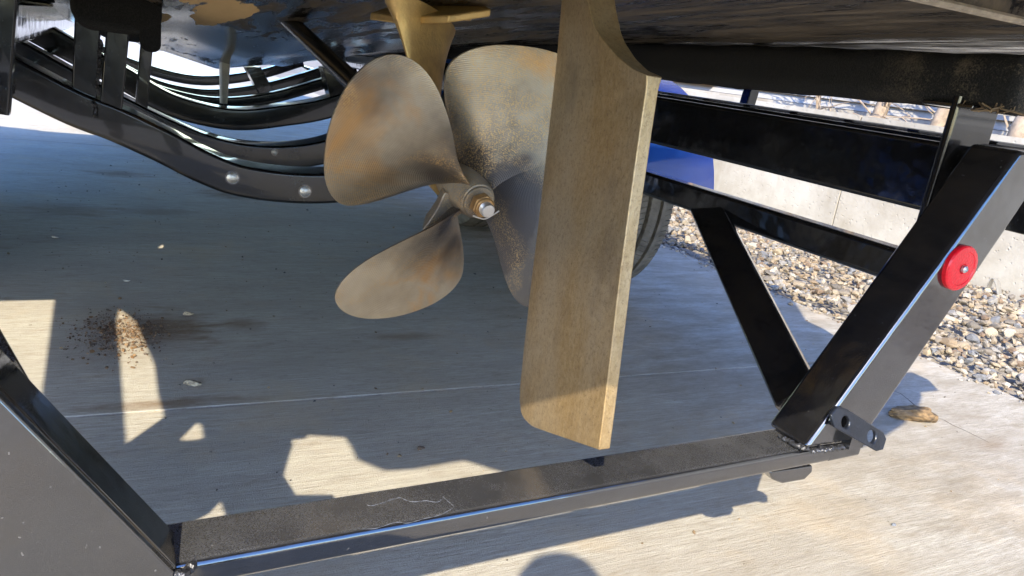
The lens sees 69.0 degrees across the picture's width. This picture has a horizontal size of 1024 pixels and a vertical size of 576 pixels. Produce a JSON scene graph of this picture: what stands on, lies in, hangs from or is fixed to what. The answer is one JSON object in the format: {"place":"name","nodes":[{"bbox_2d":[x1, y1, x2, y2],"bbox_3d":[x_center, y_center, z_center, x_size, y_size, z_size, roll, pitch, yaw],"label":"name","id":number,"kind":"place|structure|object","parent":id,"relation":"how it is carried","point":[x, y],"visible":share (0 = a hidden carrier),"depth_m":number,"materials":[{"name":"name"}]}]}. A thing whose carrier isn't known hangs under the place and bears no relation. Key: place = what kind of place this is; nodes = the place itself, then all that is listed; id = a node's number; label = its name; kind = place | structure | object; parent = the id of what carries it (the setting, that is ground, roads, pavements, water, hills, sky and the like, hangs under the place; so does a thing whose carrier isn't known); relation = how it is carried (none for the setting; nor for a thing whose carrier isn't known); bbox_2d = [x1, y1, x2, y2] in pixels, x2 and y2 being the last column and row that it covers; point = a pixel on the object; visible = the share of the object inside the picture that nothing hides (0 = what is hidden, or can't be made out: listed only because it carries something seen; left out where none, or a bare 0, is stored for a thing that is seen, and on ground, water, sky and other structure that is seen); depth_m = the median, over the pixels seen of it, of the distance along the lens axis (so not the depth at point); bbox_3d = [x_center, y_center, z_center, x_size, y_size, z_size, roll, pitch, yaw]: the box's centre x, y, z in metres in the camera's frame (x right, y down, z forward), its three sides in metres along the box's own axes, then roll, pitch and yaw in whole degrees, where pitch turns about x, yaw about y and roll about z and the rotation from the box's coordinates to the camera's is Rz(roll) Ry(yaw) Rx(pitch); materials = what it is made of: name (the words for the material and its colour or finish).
{"place":"outdoors","nodes":[
{"label":"outdoors","id":0,"kind":"place"},
{"bbox_2d":[259,61,358,95],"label":"ground","id":1,"kind":"structure","parent":0,"point":[313,64],"depth_m":19.81,"materials":[{"name":"grey concrete"}]},
{"bbox_2d":[672,81,1014,135],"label":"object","id":2,"kind":"structure","parent":1,"relation":"on","point":[852,106],"depth_m":4.83,"materials":[{"name":"beige metal"}]},
{"bbox_2d":[684,90,1023,308],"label":"retaining wall","id":3,"kind":"structure","parent":1,"relation":"on","point":[1002,262],"depth_m":4.07,"materials":[{"name":"concrete"}]},
{"bbox_2d":[0,28,1023,575],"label":"concrete pavement","id":4,"kind":"structure","parent":0,"point":[304,348],"depth_m":1.62,"materials":[{"name":"grey concrete"}]},
{"bbox_2d":[59,297,189,370],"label":"dirt clods","id":5,"kind":"object","parent":4,"relation":"on","point":[119,331],"visible":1,"depth_m":1.65,"materials":[{"name":"soil"}]},
{"bbox_2d":[183,311,193,314],"bbox_3d":[-0.788,0.062,1.816,0.026,0.012,0.012,0,18,-27],"label":"stone","id":6,"kind":"object","parent":4,"relation":"on","point":[187,313],"visible":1,"depth_m":1.81,"materials":[{"name":"grey stone"}]},
{"bbox_2d":[183,379,201,385],"bbox_3d":[-0.629,0.187,1.467,0.033,0.016,0.012,6,16,-6],"label":"stone","id":7,"kind":"object","parent":4,"relation":"on","point":[191,382],"visible":1,"depth_m":1.46,"materials":[{"name":"grey stone"}]},
{"bbox_2d":[0,161,998,560],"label":"grit","id":8,"kind":"object","parent":4,"relation":"on","point":[456,353],"visible":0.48,"depth_m":1.94,"materials":[{"name":"stone"}]},
{"bbox_2d":[0,0,1023,575],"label":"trailer","id":9,"kind":"object","parent":4,"relation":"on","point":[72,502],"visible":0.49,"depth_m":0.94,"materials":[{"name":"black paint"}]},
{"bbox_2d":[28,0,1023,449],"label":"motor boat","id":10,"kind":"object","parent":9,"relation":"on","point":[536,158],"visible":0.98,"depth_m":0.82,"materials":[{"name":"metal"}]},
{"bbox_2d":[888,405,938,422],"bbox_3d":[0.978,0.307,1.817,0.123,0.041,0.056,10,16,7],"label":"stone","id":11,"kind":"object","parent":4,"relation":"on","point":[915,413],"visible":1,"depth_m":1.80,"materials":[{"name":"brown stone"}]},
{"bbox_2d":[661,205,1023,402],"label":"gravel","id":12,"kind":"structure","parent":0,"point":[977,292],"depth_m":2.99,"materials":[{"name":"beige gravel"}]},
{"bbox_2d":[986,278,1001,294],"bbox_3d":[2.112,0.006,3.260,0.034,0.093,0.061,0,18,-27],"label":"bent strap","id":13,"kind":"object","parent":12,"relation":"on","point":[997,284],"visible":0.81,"depth_m":3.25,"materials":[{"name":"metal"}]},
{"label":"raised bed","id":14,"kind":"structure","parent":0,"visible":0},
{"bbox_2d":[775,92,848,110],"bbox_3d":[1.928,-1.678,4.532,0.381,1.330,1.073,0,18,-27],"label":"leafless shrub","id":15,"kind":"object","parent":14,"relation":"on","point":[818,101],"visible":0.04,"depth_m":4.62,"materials":[{"name":"grey plant"}]},
{"bbox_2d":[859,100,912,122],"bbox_3d":[2.126,-1.559,4.086,0.329,1.372,0.957,0,18,-27],"label":"leafless shrub","id":16,"kind":"object","parent":14,"relation":"on","point":[880,108],"visible":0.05,"depth_m":4.23,"materials":[{"name":"grey plant"}]},
{"bbox_2d":[853,100,949,126],"bbox_3d":[2.354,-1.365,3.650,0.392,1.316,1.145,-2,19,-30],"label":"leafless shrub","id":17,"kind":"object","parent":14,"relation":"on","point":[940,116],"visible":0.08,"depth_m":3.88,"materials":[{"name":"grey plant"}]},
{"bbox_2d":[1003,115,1023,137],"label":"leafless shrub","id":18,"kind":"object","parent":14,"relation":"on","point":[1016,128],"visible":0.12,"depth_m":3.53,"materials":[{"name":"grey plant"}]}
]}

